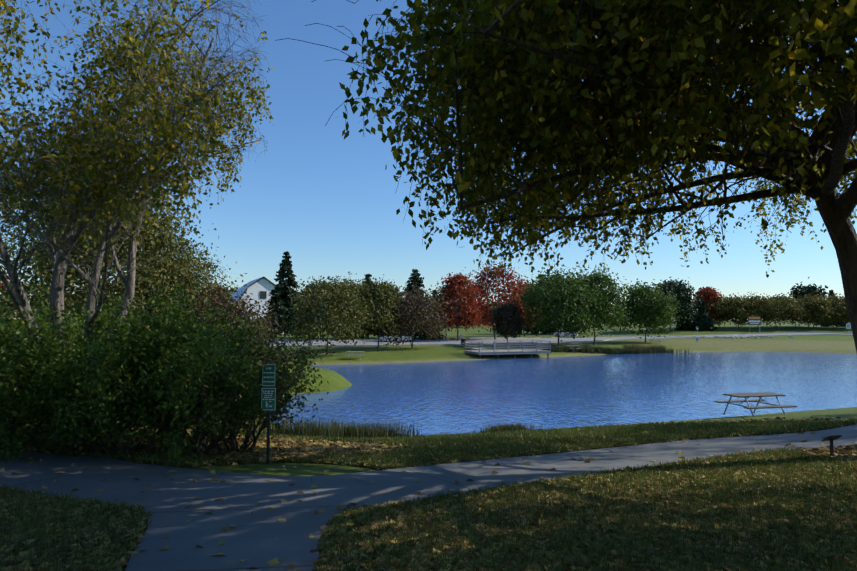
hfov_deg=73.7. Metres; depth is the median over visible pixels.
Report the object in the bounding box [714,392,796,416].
picnic table
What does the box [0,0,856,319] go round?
sky
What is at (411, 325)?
bronze tree
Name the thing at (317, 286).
tree
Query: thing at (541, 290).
green tree
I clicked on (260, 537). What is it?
path branch
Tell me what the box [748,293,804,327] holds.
orchard tree
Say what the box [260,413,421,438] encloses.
reeds
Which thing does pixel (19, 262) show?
tree
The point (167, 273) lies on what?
tree
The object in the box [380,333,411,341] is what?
silver car
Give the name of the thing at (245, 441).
shrub
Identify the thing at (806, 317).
orchard tree
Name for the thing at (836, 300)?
orchard tree
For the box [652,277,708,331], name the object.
dark tree
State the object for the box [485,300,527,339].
bronze tree
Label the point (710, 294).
red tip tree
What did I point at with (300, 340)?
shrub
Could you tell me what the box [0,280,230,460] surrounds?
shrub
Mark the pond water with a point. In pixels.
(447, 397)
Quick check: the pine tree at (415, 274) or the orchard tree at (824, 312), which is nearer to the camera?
the pine tree at (415, 274)
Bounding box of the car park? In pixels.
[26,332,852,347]
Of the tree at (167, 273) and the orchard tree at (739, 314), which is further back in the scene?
the orchard tree at (739, 314)
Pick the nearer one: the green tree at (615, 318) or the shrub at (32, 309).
the shrub at (32, 309)
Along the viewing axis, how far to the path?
8.44 m
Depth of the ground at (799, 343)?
72.02 m
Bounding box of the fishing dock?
[464,340,550,358]
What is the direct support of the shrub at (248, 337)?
on the ground at (799, 343)
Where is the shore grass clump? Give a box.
[475,421,541,432]
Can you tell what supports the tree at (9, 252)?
on the ground at (799, 343)
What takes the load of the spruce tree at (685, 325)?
on the ground at (799, 343)
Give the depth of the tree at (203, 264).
57.41 m
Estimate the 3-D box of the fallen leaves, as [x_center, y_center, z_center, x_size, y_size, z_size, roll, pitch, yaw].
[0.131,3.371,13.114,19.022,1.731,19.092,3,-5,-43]
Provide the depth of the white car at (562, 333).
103.17 m
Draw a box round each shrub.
[0,272,79,372]
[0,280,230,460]
[0,282,138,429]
[0,292,260,463]
[0,297,149,450]
[0,307,53,455]
[65,293,325,463]
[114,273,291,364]
[120,280,285,443]
[138,314,342,440]
[152,325,328,454]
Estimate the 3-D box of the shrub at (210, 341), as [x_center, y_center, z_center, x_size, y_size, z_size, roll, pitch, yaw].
[-3.911,1.570,9.461,3.968,2.873,4.790,0,-3,2]
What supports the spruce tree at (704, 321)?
on the ground at (799, 343)
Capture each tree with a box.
[0,0,272,444]
[0,157,78,336]
[0,194,243,343]
[0,197,230,318]
[0,216,39,307]
[142,232,237,300]
[260,251,308,337]
[275,0,856,351]
[278,272,386,355]
[291,276,347,339]
[321,273,380,334]
[343,274,408,350]
[344,274,386,338]
[378,280,462,348]
[383,269,446,339]
[429,286,465,335]
[430,267,484,340]
[469,258,527,338]
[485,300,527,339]
[508,282,545,336]
[515,264,613,345]
[524,274,559,333]
[543,281,566,324]
[549,264,640,344]
[610,279,693,342]
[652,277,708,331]
[674,301,699,329]
[690,298,717,330]
[691,286,723,320]
[707,294,740,327]
[716,293,763,327]
[739,291,776,327]
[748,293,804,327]
[773,296,824,327]
[793,293,840,326]
[814,293,849,327]
[831,296,849,326]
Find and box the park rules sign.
[261,363,275,463]
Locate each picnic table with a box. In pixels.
[345,351,364,359]
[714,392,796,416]
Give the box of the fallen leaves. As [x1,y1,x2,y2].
[0,415,856,570]
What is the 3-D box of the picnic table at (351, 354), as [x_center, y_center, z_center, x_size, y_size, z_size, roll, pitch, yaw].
[-7.349,6.991,57.060,1.850,0.780,1.646,0,-3,-4]
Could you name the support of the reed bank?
on the ground at (799, 343)
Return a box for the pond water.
[270,351,856,434]
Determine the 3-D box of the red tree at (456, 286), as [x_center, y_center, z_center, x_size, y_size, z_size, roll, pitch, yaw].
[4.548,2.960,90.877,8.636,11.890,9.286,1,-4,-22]
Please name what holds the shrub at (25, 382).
on the ground at (799, 343)
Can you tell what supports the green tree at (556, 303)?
on the ground at (799, 343)
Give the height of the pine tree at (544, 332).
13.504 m
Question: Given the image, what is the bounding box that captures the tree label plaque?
[821,435,841,455]
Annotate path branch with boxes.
[107,479,406,570]
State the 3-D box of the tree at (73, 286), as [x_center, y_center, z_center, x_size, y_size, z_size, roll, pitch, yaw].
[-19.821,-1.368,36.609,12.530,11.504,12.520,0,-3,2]
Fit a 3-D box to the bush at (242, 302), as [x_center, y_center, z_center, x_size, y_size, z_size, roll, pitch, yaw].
[-11.732,2.568,30.115,9.102,6.411,9.171,3,-4,-41]
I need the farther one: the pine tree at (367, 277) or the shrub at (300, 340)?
the pine tree at (367, 277)
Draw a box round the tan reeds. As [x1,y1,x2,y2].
[623,343,670,353]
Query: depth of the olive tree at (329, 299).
59.11 m
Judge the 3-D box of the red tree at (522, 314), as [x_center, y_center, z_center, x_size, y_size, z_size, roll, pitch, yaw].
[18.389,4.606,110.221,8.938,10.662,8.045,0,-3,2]
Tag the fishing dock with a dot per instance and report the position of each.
(471, 348)
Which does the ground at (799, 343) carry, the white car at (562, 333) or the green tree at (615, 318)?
the green tree at (615, 318)
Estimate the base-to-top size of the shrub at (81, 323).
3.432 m
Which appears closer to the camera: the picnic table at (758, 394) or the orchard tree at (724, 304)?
the picnic table at (758, 394)
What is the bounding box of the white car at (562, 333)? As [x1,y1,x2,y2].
[553,329,577,336]
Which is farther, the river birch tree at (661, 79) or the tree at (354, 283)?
the tree at (354, 283)
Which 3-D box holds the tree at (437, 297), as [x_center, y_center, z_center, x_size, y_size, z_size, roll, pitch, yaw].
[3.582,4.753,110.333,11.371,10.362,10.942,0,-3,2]
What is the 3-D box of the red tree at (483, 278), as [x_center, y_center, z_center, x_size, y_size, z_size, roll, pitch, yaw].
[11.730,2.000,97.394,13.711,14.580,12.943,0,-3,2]
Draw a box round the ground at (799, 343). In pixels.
[5,320,856,570]
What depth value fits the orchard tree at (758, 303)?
130.73 m
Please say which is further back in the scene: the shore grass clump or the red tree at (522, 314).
the red tree at (522, 314)
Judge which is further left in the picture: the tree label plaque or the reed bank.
the reed bank
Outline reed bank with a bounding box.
[542,345,692,354]
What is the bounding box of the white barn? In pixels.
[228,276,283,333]
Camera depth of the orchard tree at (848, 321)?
131.06 m
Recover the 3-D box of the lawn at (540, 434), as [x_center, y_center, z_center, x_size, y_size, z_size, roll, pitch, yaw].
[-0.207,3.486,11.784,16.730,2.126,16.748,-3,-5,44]
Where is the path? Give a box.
[0,424,856,509]
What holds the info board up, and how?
on the ground at (799, 343)
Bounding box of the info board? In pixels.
[748,316,760,332]
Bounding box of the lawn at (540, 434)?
[0,419,856,570]
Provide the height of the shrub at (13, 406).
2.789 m
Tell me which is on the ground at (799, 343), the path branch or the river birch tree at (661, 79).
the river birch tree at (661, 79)
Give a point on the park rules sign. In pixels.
(269, 378)
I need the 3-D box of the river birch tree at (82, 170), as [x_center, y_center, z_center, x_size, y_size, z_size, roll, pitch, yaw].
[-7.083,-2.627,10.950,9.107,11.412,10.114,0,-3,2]
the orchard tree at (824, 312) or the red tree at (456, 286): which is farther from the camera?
the orchard tree at (824, 312)
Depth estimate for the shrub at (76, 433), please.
8.88 m
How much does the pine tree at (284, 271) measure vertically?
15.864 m
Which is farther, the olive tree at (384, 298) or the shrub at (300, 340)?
the olive tree at (384, 298)
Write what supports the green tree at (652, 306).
on the ground at (799, 343)

